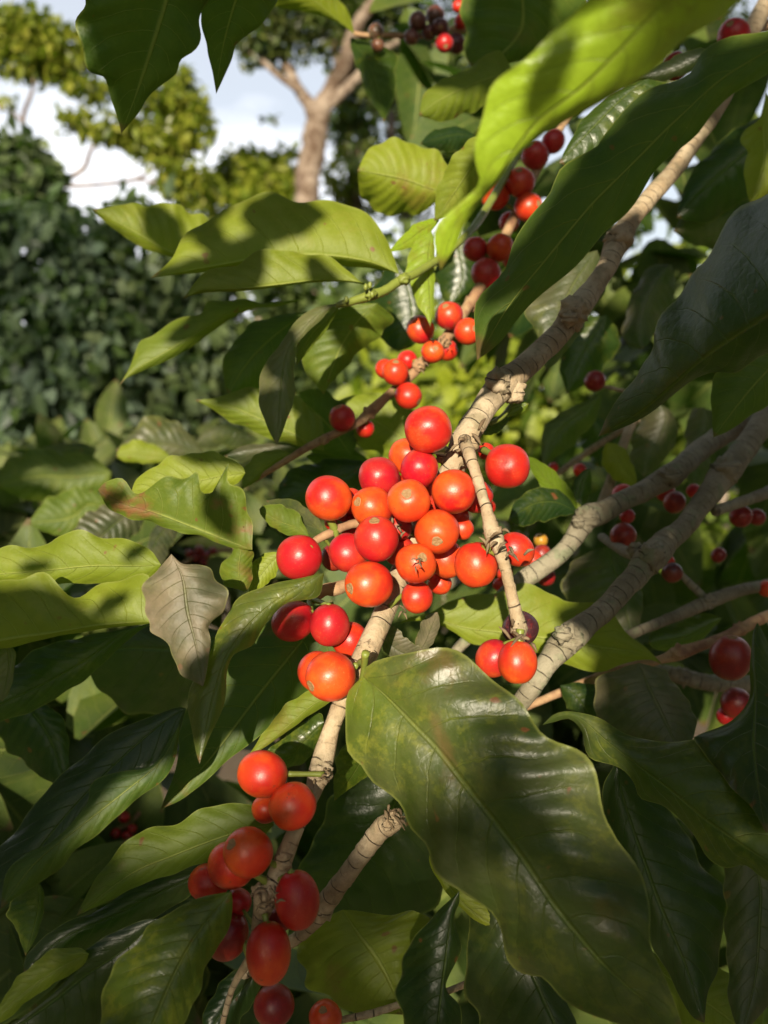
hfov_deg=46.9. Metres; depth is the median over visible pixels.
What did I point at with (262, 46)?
shade tree
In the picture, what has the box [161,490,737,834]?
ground
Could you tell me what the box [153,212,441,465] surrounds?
coffee bush
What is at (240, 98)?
sky
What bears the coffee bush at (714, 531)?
on the ground
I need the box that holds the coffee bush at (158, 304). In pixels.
[41,173,267,448]
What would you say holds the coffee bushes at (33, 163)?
on the ground
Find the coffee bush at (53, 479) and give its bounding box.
[0,380,366,636]
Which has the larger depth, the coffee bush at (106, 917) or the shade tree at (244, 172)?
the shade tree at (244, 172)
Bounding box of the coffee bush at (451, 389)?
[334,265,571,633]
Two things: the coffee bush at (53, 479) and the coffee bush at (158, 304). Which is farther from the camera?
the coffee bush at (158, 304)
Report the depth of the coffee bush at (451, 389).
3.07 m
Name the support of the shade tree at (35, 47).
on the ground
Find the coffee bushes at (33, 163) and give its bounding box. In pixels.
[0,109,85,248]
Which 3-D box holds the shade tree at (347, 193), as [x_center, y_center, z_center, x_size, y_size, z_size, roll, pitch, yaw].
[0.379,-3.329,13.728,2.359,8.063,3.105,7,10,40]
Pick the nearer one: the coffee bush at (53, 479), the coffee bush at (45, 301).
the coffee bush at (53, 479)
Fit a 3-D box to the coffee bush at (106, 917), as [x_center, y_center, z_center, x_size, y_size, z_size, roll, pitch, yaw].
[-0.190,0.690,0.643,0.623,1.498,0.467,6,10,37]
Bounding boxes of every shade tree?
[0,0,224,209]
[183,136,324,320]
[234,0,470,294]
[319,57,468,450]
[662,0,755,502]
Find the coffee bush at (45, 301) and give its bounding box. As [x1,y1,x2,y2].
[0,181,166,444]
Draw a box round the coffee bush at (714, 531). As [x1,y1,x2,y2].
[472,199,737,578]
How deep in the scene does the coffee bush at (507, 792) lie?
0.30 m
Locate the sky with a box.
[0,0,767,388]
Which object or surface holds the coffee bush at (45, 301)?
on the ground
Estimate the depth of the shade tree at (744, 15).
10.90 m
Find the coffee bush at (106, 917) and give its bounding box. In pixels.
[0,451,423,1023]
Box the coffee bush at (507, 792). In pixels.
[75,0,767,1023]

